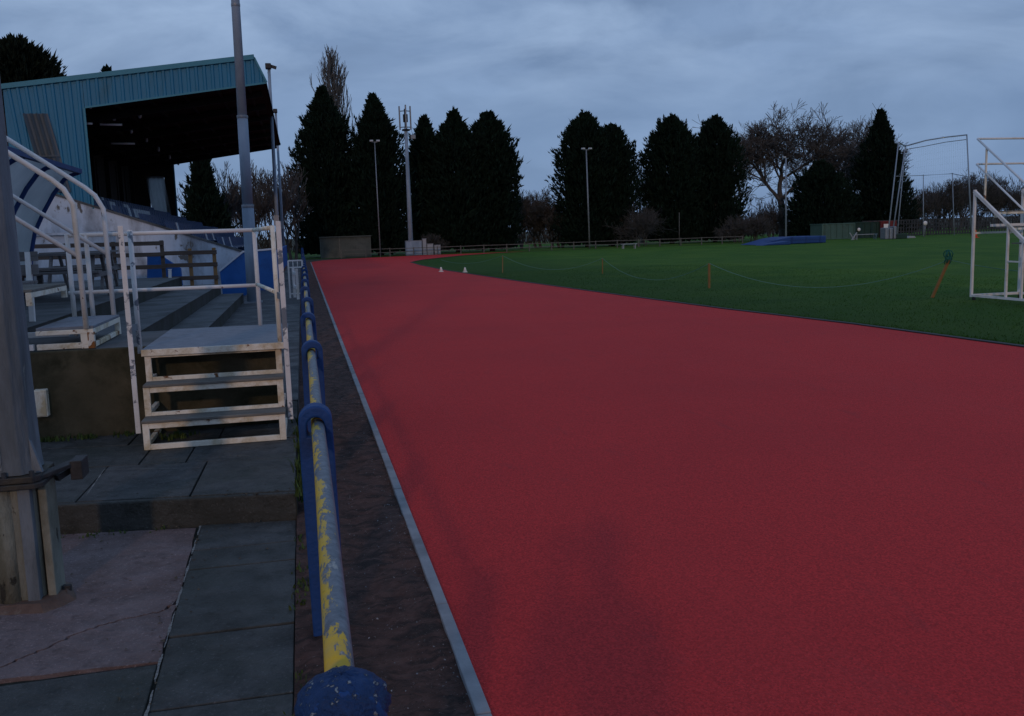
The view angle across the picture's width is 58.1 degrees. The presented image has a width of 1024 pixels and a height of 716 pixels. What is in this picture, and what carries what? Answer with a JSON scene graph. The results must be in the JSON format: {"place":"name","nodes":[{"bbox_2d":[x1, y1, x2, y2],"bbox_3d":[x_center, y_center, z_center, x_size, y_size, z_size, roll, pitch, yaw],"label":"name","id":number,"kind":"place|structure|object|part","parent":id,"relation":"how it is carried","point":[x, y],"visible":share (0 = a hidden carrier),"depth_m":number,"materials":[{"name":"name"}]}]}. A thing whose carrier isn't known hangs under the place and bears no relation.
{"place":"outdoors","nodes":[
{"label":"outdoors","id":0,"kind":"place"},
{"bbox_2d":[19,251,38,321],"bbox_3d":[-5.804,-0.781,10.405,0.755,0.808,0.567,-4,8,-12],"label":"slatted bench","id":1,"kind":"object","parent":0,"point":[28,269],"visible":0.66,"depth_m":10.65,"materials":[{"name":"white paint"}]},
{"bbox_2d":[0,520,296,715],"bbox_3d":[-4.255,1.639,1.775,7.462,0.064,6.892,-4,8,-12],"label":"pavement","id":2,"kind":"structure","parent":0,"point":[229,651],"depth_m":3.84,"materials":[{"name":"concrete"}]},
{"bbox_2d":[0,528,195,683],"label":"cracked slab","id":3,"kind":"structure","parent":2,"relation":"on","point":[120,611],"depth_m":4.29,"materials":[{"name":"concrete"}]},
{"bbox_2d":[0,80,88,614],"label":"floodlight pylon","id":4,"kind":"object","parent":3,"relation":"on","point":[32,577],"visible":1,"depth_m":4.35,"materials":[{"name":"metal"}]},
{"bbox_2d":[34,389,49,416],"bbox_3d":[-3.726,0.355,7.305,0.095,0.215,0.103,-4,8,-12],"label":"junction box","id":5,"kind":"object","parent":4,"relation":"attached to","point":[42,402],"visible":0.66,"depth_m":7.26,"materials":[{"name":"white paint"}]},
{"bbox_2d":[0,443,293,709],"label":"leaf litter","id":6,"kind":"object","parent":3,"relation":"on","point":[163,640],"visible":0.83,"depth_m":4.95,"materials":[{"name":"plant"}]},
{"bbox_2d":[40,417,308,715],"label":"weeds","id":7,"kind":"object","parent":3,"relation":"on","point":[298,481],"visible":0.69,"depth_m":6.30,"materials":[{"name":"green plant"}]},
{"bbox_2d":[144,526,200,715],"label":"joint mortar","id":8,"kind":"object","parent":2,"relation":"on","point":[158,665],"visible":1,"depth_m":4.06,"materials":[{"name":"concrete"}]},
{"bbox_2d":[40,401,296,502],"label":"pavement","id":9,"kind":"structure","parent":0,"point":[253,467],"depth_m":6.39,"materials":[{"name":"concrete"}]},
{"bbox_2d":[87,468,173,493],"bbox_3d":[-2.419,0.788,6.104,0.654,0.001,0.645,-4,8,-12],"label":"joint mortar","id":10,"kind":"object","parent":9,"relation":"on","point":[113,469],"visible":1,"depth_m":6.31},
{"bbox_2d":[64,221,292,449],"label":"access steps","id":11,"kind":"structure","parent":9,"relation":"on","point":[260,337],"depth_m":7.22,"materials":[{"name":"white paint"}]},
{"bbox_2d":[222,261,300,407],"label":"walkway","id":12,"kind":"structure","parent":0,"point":[243,314],"depth_m":18.23,"materials":[{"name":"concrete"}]},
{"bbox_2d":[231,0,262,303],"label":"floodlight pole","id":13,"kind":"object","parent":12,"relation":"on","point":[247,207],"visible":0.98,"depth_m":22.00,"materials":[{"name":"metal"}]},
{"bbox_2d":[287,260,302,298],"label":"white gate","id":14,"kind":"structure","parent":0,"point":[296,286],"depth_m":23.25,"materials":[{"name":"metal"}]},
{"bbox_2d":[295,402,298,518],"bbox_3d":[-6.012,0.996,6.314,8.875,0.180,3.382,-4,8,-12],"label":"pavement bed","id":15,"kind":"object","parent":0,"point":[296,500],"visible":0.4,"depth_m":6.21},
{"bbox_2d":[293,261,474,715],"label":"verge","id":16,"kind":"structure","parent":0,"point":[406,628],"depth_m":4.53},
{"bbox_2d":[294,248,390,715],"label":"trackside barrier","id":17,"kind":"object","parent":16,"relation":"on","point":[342,685],"visible":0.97,"depth_m":2.47,"materials":[{"name":"metal"}]},
{"bbox_2d":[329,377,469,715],"bbox_3d":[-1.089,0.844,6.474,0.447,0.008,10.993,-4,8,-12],"label":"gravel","id":18,"kind":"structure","parent":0,"point":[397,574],"depth_m":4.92,"materials":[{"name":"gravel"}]},
{"bbox_2d":[0,0,1023,239],"label":"sky","id":19,"kind":"structure","parent":0,"point":[939,68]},
{"bbox_2d":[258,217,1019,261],"bbox_3d":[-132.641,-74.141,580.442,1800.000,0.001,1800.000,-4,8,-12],"label":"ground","id":20,"kind":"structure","parent":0,"point":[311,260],"depth_m":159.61,"materials":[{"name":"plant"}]},
{"bbox_2d":[24,277,278,439],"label":"concrete terrace","id":21,"kind":"structure","parent":20,"relation":"on","point":[89,390],"depth_m":7.58,"materials":[{"name":"concrete"}]},
{"bbox_2d":[8,146,81,296],"bbox_3d":[-7.392,-1.804,13.156,1.055,2.220,6.870,-4,8,-12],"label":"dugout shelter","id":22,"kind":"object","parent":21,"relation":"on","point":[34,189],"visible":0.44,"depth_m":15.40,"materials":[{"name":"plastic"}]},
{"bbox_2d":[7,136,120,350],"bbox_3d":[-4.899,-1.621,7.489,2.780,3.271,1.185,-4,8,-12],"label":"judges stand","id":23,"kind":"object","parent":21,"relation":"on","point":[82,324],"visible":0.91,"depth_m":7.52,"materials":[{"name":"white paint"}]},
{"bbox_2d":[22,252,116,298],"bbox_3d":[-7.393,-1.306,14.891,1.650,0.754,1.500,-4,8,-12],"label":"picnic table","id":24,"kind":"object","parent":21,"relation":"on","point":[98,272],"visible":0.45,"depth_m":14.70,"materials":[{"name":"wood"}]},
{"bbox_2d":[39,250,120,289],"bbox_3d":[-8.461,-1.716,18.109,1.300,0.754,1.500,-4,8,-12],"label":"picnic table","id":25,"kind":"object","parent":21,"relation":"on","point":[63,267],"visible":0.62,"depth_m":17.80,"materials":[{"name":"wood"}]},
{"bbox_2d":[34,240,218,285],"bbox_3d":[-9.617,-2.246,22.364,4.741,1.140,0.130,-4,8,-12],"label":"timber fence","id":26,"kind":"object","parent":21,"relation":"on","point":[162,253],"visible":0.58,"depth_m":22.54,"materials":[{"name":"wood"}]},
{"bbox_2d":[168,269,171,277],"bbox_3d":[-8.310,-1.939,22.406,0.101,0.441,0.085,-4,8,-12],"label":"white marker post","id":27,"kind":"object","parent":21,"relation":"on","point":[169,273],"visible":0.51,"depth_m":22.36,"materials":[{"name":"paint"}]},
{"bbox_2d":[57,491,296,533],"bbox_3d":[-5.790,1.105,5.342,8.975,0.205,0.050,-2,8,-4],"label":"step edge","id":28,"kind":"object","parent":20,"relation":"on","point":[129,515],"visible":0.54,"depth_m":5.58,"materials":[{"name":"concrete"}]},
{"bbox_2d":[265,63,278,245],"bbox_3d":[-9.225,-7.226,36.211,0.494,8.394,0.300,-4,8,-12],"label":"lighting pole","id":29,"kind":"object","parent":20,"relation":"on","point":[268,66],"visible":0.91,"depth_m":36.05,"materials":[{"name":"metal"}]},
{"bbox_2d":[273,109,284,245],"bbox_3d":[-12.504,-9.050,49.700,0.239,8.526,0.300,-4,8,-12],"label":"lighting pole","id":30,"kind":"object","parent":20,"relation":"on","point":[280,197],"visible":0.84,"depth_m":49.68,"materials":[{"name":"metal"}]},
{"bbox_2d":[276,245,287,283],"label":"blue front wall","id":31,"kind":"structure","parent":20,"relation":"on","point":[284,250],"depth_m":44.49,"materials":[{"name":"paint"}]},
{"bbox_2d":[252,162,313,259],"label":"bare tree","id":32,"kind":"object","parent":20,"relation":"on","point":[295,212],"visible":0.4,"depth_m":69.03,"materials":[{"name":"brown plant"}]},
{"bbox_2d":[370,140,380,256],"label":"field floodlight","id":33,"kind":"object","parent":20,"relation":"on","point":[371,141],"visible":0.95,"depth_m":71.75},
{"bbox_2d":[310,262,491,715],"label":"kerb","id":34,"kind":"structure","parent":20,"relation":"on","point":[476,696],"depth_m":4.54,"materials":[{"name":"concrete"}]},
{"bbox_2d":[341,236,742,257],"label":"boundary fence","id":35,"kind":"object","parent":20,"relation":"on","point":[573,245],"visible":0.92,"depth_m":75.79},
{"bbox_2d":[287,226,1023,259],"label":"grass","id":36,"kind":"structure","parent":0,"point":[512,249],"depth_m":86.35,"materials":[{"name":"plant"}]},
{"bbox_2d":[283,84,360,254],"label":"conifer tree","id":37,"kind":"object","parent":36,"relation":"on","point":[320,155],"visible":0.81,"depth_m":75.58,"materials":[{"name":"green plant"}]},
{"bbox_2d":[307,47,359,143],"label":"bare tree","id":38,"kind":"object","parent":36,"relation":"on","point":[335,86],"visible":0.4,"depth_m":91.11,"materials":[{"name":"brown plant"}]},
{"bbox_2d":[319,235,371,257],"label":"grey shed","id":39,"kind":"structure","parent":36,"relation":"on","point":[331,247],"depth_m":73.92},
{"bbox_2d":[336,92,423,254],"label":"conifer tree","id":40,"kind":"object","parent":36,"relation":"on","point":[374,123],"visible":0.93,"depth_m":75.82,"materials":[{"name":"green plant"}]},
{"bbox_2d":[398,105,415,240],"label":"phone mast","id":41,"kind":"object","parent":36,"relation":"on","point":[409,210],"visible":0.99,"depth_m":73.52,"materials":[{"name":"metal"}]},
{"bbox_2d":[405,240,421,255],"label":"equipment cabinet","id":42,"kind":"object","parent":36,"relation":"on","point":[415,244],"visible":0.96,"depth_m":74.17,"materials":[{"name":"metal"}]},
{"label":"door","id":43,"kind":"part","parent":42,"relation":"part of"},
{"bbox_2d":[422,238,426,254],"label":"equipment cabinet","id":44,"kind":"object","parent":36,"relation":"on","point":[424,251],"visible":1,"depth_m":74.28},
{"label":"door","id":45,"kind":"part","parent":44,"relation":"part of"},
{"bbox_2d":[401,114,457,249],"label":"conifer tree","id":46,"kind":"object","parent":36,"relation":"on","point":[423,130],"visible":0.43,"depth_m":78.67,"materials":[{"name":"green plant"}]},
{"bbox_2d":[426,243,433,254],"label":"equipment cabinet","id":47,"kind":"object","parent":36,"relation":"on","point":[429,252],"visible":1,"depth_m":74.38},
{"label":"door","id":48,"kind":"part","parent":47,"relation":"part of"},
{"bbox_2d":[421,232,450,249],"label":"bare bush","id":49,"kind":"object","parent":36,"relation":"on","point":[431,239],"visible":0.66,"depth_m":77.63,"materials":[{"name":"brown plant"}]},
{"bbox_2d":[433,245,440,253],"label":"equipment cabinet","id":50,"kind":"object","parent":36,"relation":"on","point":[435,248],"visible":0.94,"depth_m":74.61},
{"bbox_2d":[411,106,506,251],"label":"conifer tree","id":51,"kind":"object","parent":36,"relation":"on","point":[453,134],"visible":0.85,"depth_m":78.07,"materials":[{"name":"green plant"}]},
{"bbox_2d":[456,109,529,250],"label":"conifer tree","id":52,"kind":"object","parent":36,"relation":"on","point":[501,157],"visible":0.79,"depth_m":78.77,"materials":[{"name":"green plant"}]},
{"bbox_2d":[515,195,548,248],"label":"bare tree","id":53,"kind":"object","parent":36,"relation":"on","point":[526,211],"visible":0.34,"depth_m":86.16,"materials":[{"name":"brown plant"}]},
{"bbox_2d":[519,187,559,247],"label":"bare tree","id":54,"kind":"object","parent":36,"relation":"on","point":[535,198],"visible":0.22,"depth_m":88.86,"materials":[{"name":"brown plant"}]},
{"bbox_2d":[522,195,566,247],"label":"bare tree","id":55,"kind":"object","parent":36,"relation":"on","point":[543,224],"visible":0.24,"depth_m":87.29,"materials":[{"name":"brown plant"}]},
{"bbox_2d":[542,201,566,247],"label":"bare tree","id":56,"kind":"object","parent":36,"relation":"on","point":[548,222],"visible":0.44,"depth_m":85.34,"materials":[{"name":"brown plant"}]},
{"bbox_2d":[544,109,620,246],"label":"conifer tree","id":57,"kind":"object","parent":36,"relation":"on","point":[583,130],"visible":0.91,"depth_m":82.75,"materials":[{"name":"green plant"}]},
{"bbox_2d":[581,148,591,248],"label":"field floodlight","id":58,"kind":"object","parent":36,"relation":"on","point":[587,195],"visible":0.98,"depth_m":76.81,"materials":[{"name":"metal"}]},
{"bbox_2d":[583,122,644,245],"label":"conifer tree","id":59,"kind":"object","parent":36,"relation":"on","point":[623,183],"visible":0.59,"depth_m":83.30,"materials":[{"name":"green plant"}]},
{"bbox_2d":[235,175,1023,252],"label":"thicket","id":60,"kind":"object","parent":36,"relation":"on","point":[528,241],"visible":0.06,"depth_m":118.83,"materials":[{"name":"plant"}]},
{"bbox_2d":[603,203,675,245],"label":"bare bush","id":61,"kind":"object","parent":36,"relation":"on","point":[639,222],"visible":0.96,"depth_m":82.35,"materials":[{"name":"brown plant"}]},
{"bbox_2d":[632,160,651,243],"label":"bare tree","id":62,"kind":"object","parent":36,"relation":"on","point":[641,240],"visible":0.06,"depth_m":94.51,"materials":[{"name":"brown plant"}]},
{"bbox_2d":[634,113,714,243],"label":"conifer tree","id":63,"kind":"object","parent":36,"relation":"on","point":[669,185],"visible":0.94,"depth_m":86.61,"materials":[{"name":"green plant"}]},
{"bbox_2d":[679,213,679,244],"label":"field floodlight","id":64,"kind":"object","parent":36,"relation":"on","point":[679,228],"visible":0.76,"depth_m":79.16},
{"bbox_2d":[688,113,753,241],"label":"conifer tree","id":65,"kind":"object","parent":36,"relation":"on","point":[720,149],"visible":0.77,"depth_m":87.56,"materials":[{"name":"green plant"}]},
{"bbox_2d":[712,214,754,242],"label":"bare bush","id":66,"kind":"object","parent":36,"relation":"on","point":[736,228],"visible":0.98,"depth_m":84.50,"materials":[{"name":"brown plant"}]},
{"bbox_2d":[733,122,763,238],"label":"bare tree","id":67,"kind":"object","parent":36,"relation":"on","point":[754,171],"visible":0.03,"depth_m":103.31,"materials":[{"name":"brown plant"}]},
{"bbox_2d":[742,212,776,241],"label":"bare bush","id":68,"kind":"object","parent":36,"relation":"on","point":[760,225],"visible":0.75,"depth_m":85.75,"materials":[{"name":"brown plant"}]},
{"bbox_2d":[750,202,788,237],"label":"bare bush","id":69,"kind":"object","parent":36,"relation":"on","point":[772,215],"visible":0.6,"depth_m":92.62,"materials":[{"name":"brown plant"}]},
{"bbox_2d":[782,156,788,235],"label":"field floodlight","id":70,"kind":"object","parent":36,"relation":"on","point":[784,157],"visible":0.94,"depth_m":82.76,"materials":[{"name":"metal"}]},
{"bbox_2d":[693,100,881,236],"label":"bare tree","id":71,"kind":"object","parent":36,"relation":"on","point":[766,142],"visible":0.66,"depth_m":95.55,"materials":[{"name":"brown plant"}]},
{"bbox_2d":[775,159,863,235],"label":"conifer tree","id":72,"kind":"object","parent":36,"relation":"on","point":[822,195],"visible":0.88,"depth_m":88.15,"materials":[{"name":"green plant"}]},
{"bbox_2d":[810,223,855,239],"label":"storage container","id":73,"kind":"object","parent":36,"relation":"on","point":[836,230],"visible":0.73,"depth_m":85.00,"materials":[{"name":"metal"}]},
{"bbox_2d":[767,103,913,197],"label":"bare tree","id":74,"kind":"object","parent":36,"relation":"on","point":[856,130],"visible":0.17,"depth_m":100.78,"materials":[{"name":"brown plant"}]},
{"bbox_2d":[844,221,879,237],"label":"storage container","id":75,"kind":"object","parent":36,"relation":"on","point":[871,228],"visible":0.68,"depth_m":85.94,"materials":[{"name":"metal"}]},
{"bbox_2d":[868,221,896,237],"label":"storage container","id":76,"kind":"object","parent":36,"relation":"on","point":[883,224],"visible":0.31,"depth_m":86.01,"materials":[{"name":"metal"}]},
{"bbox_2d":[844,108,925,232],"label":"conifer tree","id":77,"kind":"object","parent":36,"relation":"on","point":[873,182],"visible":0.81,"depth_m":91.55,"materials":[{"name":"green plant"}]},
{"bbox_2d":[901,189,944,231],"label":"bare tree","id":78,"kind":"object","parent":36,"relation":"on","point":[927,207],"visible":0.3,"depth_m":111.35,"materials":[{"name":"brown plant"}]},
{"bbox_2d":[916,182,959,229],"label":"bare tree","id":79,"kind":"object","parent":36,"relation":"on","point":[926,193],"visible":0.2,"depth_m":117.30,"materials":[{"name":"brown plant"}]},
{"bbox_2d":[862,216,1023,234],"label":"fence","id":80,"kind":"object","parent":36,"relation":"on","point":[951,226],"visible":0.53,"depth_m":90.43,"materials":[{"name":"metal"}]},
{"bbox_2d":[924,174,1005,230],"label":"bare tree","id":81,"kind":"object","parent":36,"relation":"on","point":[961,202],"visible":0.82,"depth_m":112.36,"materials":[{"name":"brown plant"}]},
{"bbox_2d":[937,168,1015,229],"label":"bare tree","id":82,"kind":"object","parent":36,"relation":"on","point":[973,180],"visible":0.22,"depth_m":118.46,"materials":[{"name":"brown plant"}]},
{"bbox_2d":[979,175,1020,226],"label":"bare tree","id":83,"kind":"object","parent":36,"relation":"on","point":[1002,202],"visible":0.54,"depth_m":114.42,"materials":[{"name":"brown plant"}]},
{"bbox_2d":[1001,180,1020,208],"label":"bare tree","id":84,"kind":"object","parent":36,"relation":"on","point":[1016,194],"visible":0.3,"depth_m":116.61,"materials":[{"name":"brown plant"}]},
{"bbox_2d":[1002,183,1022,222],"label":"bare tree","id":85,"kind":"object","parent":36,"relation":"on","point":[1019,199],"visible":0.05,"depth_m":120.63,"materials":[{"name":"brown plant"}]},
{"bbox_2d":[311,251,1023,715],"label":"track","id":86,"kind":"structure","parent":0,"point":[619,505],"depth_m":5.85,"materials":[{"name":"red rubber"}]},
{"bbox_2d":[414,233,1023,343],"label":"grass field","id":87,"kind":"structure","parent":0,"point":[889,256],"depth_m":31.13,"materials":[{"name":"plant"}]},
{"bbox_2d":[708,263,709,287],"bbox_3d":[5.329,-2.215,24.913,0.052,0.687,0.051,-4,8,-12],"label":"rope stake","id":88,"kind":"object","parent":87,"relation":"on","point":[708,275],"visible":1,"depth_m":24.89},
{"bbox_2d":[606,261,706,279],"bbox_3d":[4.370,-2.877,29.812,0.015,0.668,10.074,-3,8,-11],"label":"sagging rope","id":89,"kind":"object","parent":88,"relation":"attached to","point":[661,279],"visible":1,"depth_m":28.50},
{"bbox_2d":[711,260,946,287],"bbox_3d":[7.324,-2.048,22.293,0.015,0.698,6.594,-8,10,-37],"label":"sagging rope","id":90,"kind":"object","parent":88,"relation":"attached to","point":[828,287],"visible":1,"depth_m":22.07,"materials":[{"name":"white fabric"}]},
{"bbox_2d":[411,243,1023,346],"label":"track drain","id":91,"kind":"object","parent":87,"relation":"on","point":[966,338],"visible":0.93,"depth_m":17.22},
{"bbox_2d":[471,264,1023,344],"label":"turf blades","id":92,"kind":"object","parent":87,"relation":"on","point":[909,328],"visible":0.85,"depth_m":22.10,"materials":[{"name":"green plant"}]},
{"bbox_2d":[741,236,825,245],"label":"landing mat","id":93,"kind":"object","parent":87,"relation":"on","point":[786,240],"visible":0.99,"depth_m":71.73,"materials":[{"name":"blue plastic"}]},
{"bbox_2d":[853,234,876,239],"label":"white bench","id":94,"kind":"object","parent":87,"relation":"on","point":[864,234],"visible":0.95,"depth_m":79.93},
{"bbox_2d":[880,134,971,238],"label":"throwing cage","id":95,"kind":"object","parent":87,"relation":"on","point":[890,232],"visible":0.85,"depth_m":79.36,"materials":[{"name":"metal"}]},
{"bbox_2d":[930,249,953,297],"bbox_3d":[9.189,-1.791,19.701,0.419,1.049,0.166,0,8,11],"label":"leaning rope stake","id":96,"kind":"object","parent":87,"relation":"on","point":[948,259],"visible":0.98,"depth_m":19.67,"materials":[{"name":"wood"}]},
{"bbox_2d":[970,137,1023,300],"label":"judges stand","id":97,"kind":"object","parent":87,"relation":"on","point":[1012,227],"visible":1,"depth_m":18.34,"materials":[{"name":"white paint"}]},
{"label":"stand apron","id":98,"kind":"structure","parent":0,"visible":0},
{"bbox_2d":[0,33,68,113],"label":"pine tree","id":99,"kind":"object","parent":98,"relation":"on","point":[22,58],"visible":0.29,"depth_m":50.49,"materials":[{"name":"green plant"}]},
{"bbox_2d":[33,231,118,281],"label":"white low wall","id":100,"kind":"structure","parent":98,"relation":"on","point":[59,237],"depth_m":23.78,"materials":[{"name":"paint"}]},
{"bbox_2d":[99,63,111,71],"bbox_3d":[-26.125,-12.493,60.767,2.869,13.372,2.759,-9,11,-43],"label":"conifer tree","id":101,"kind":"object","parent":98,"relation":"on","point":[105,68],"visible":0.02,"depth_m":59.67,"materials":[{"name":"green plant"}]},
{"bbox_2d":[1,54,280,293],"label":"grandstand","id":102,"kind":"object","parent":98,"relation":"on","point":[125,140],"visible":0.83,"depth_m":28.39,"materials":[{"name":"metal"}]},
{"bbox_2d":[147,256,182,284],"bbox_3d":[-9.773,-2.453,25.882,0.927,0.870,0.200,-4,8,-12],"label":"blue step board","id":103,"kind":"object","parent":98,"relation":"on","point":[157,273],"visible":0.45,"depth_m":25.75,"materials":[{"name":"paint"}]},
{"bbox_2d":[177,161,241,221],"bbox_3d":[-19.477,-9.458,60.665,3.939,6.965,4.741,3,9,31],"label":"bare tree","id":104,"kind":"object","parent":98,"relation":"on","point":[236,191],"visible":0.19,"depth_m":60.79,"materials":[{"name":"brown plant"}]},
{"bbox_2d":[178,159,241,236],"bbox_3d":[-19.538,-9.702,58.553,3.976,8.107,4.182,3,9,30],"label":"conifer tree","id":105,"kind":"object","parent":98,"relation":"on","point":[205,205],"visible":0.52,"depth_m":57.70,"materials":[{"name":"green plant"}]},
{"bbox_2d":[219,248,273,295],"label":"blue stair wall","id":106,"kind":"structure","parent":98,"relation":"on","point":[233,271],"depth_m":27.76,"materials":[{"name":"paint"}]},
{"bbox_2d":[226,169,271,236],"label":"bare tree","id":107,"kind":"object","parent":98,"relation":"on","point":[237,221],"visible":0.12,"depth_m":68.05,"materials":[{"name":"brown plant"}]},
{"bbox_2d":[223,159,308,248],"bbox_3d":[-16.693,-9.918,62.524,5.975,7.213,4.847,-4,8,-12],"label":"bare tree","id":108,"kind":"object","parent":98,"relation":"on","point":[267,207],"visible":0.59,"depth_m":62.38,"materials":[{"name":"brown plant"}]},
{"bbox_3d":[-0.387,-3.867,38.069,0.056,0.722,0.033,-4,8,-12],"label":"rope stake","id":109,"kind":"object","parent":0,"visible":0},
{"bbox_2d":[504,256,601,269],"bbox_3d":[1.515,-3.773,36.382,5.078,0.577,0.015,5,11,41],"label":"sagging rope","id":110,"kind":"object","parent":109,"relation":"attached to","point":[552,269],"visible":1,"depth_m":36.31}
]}

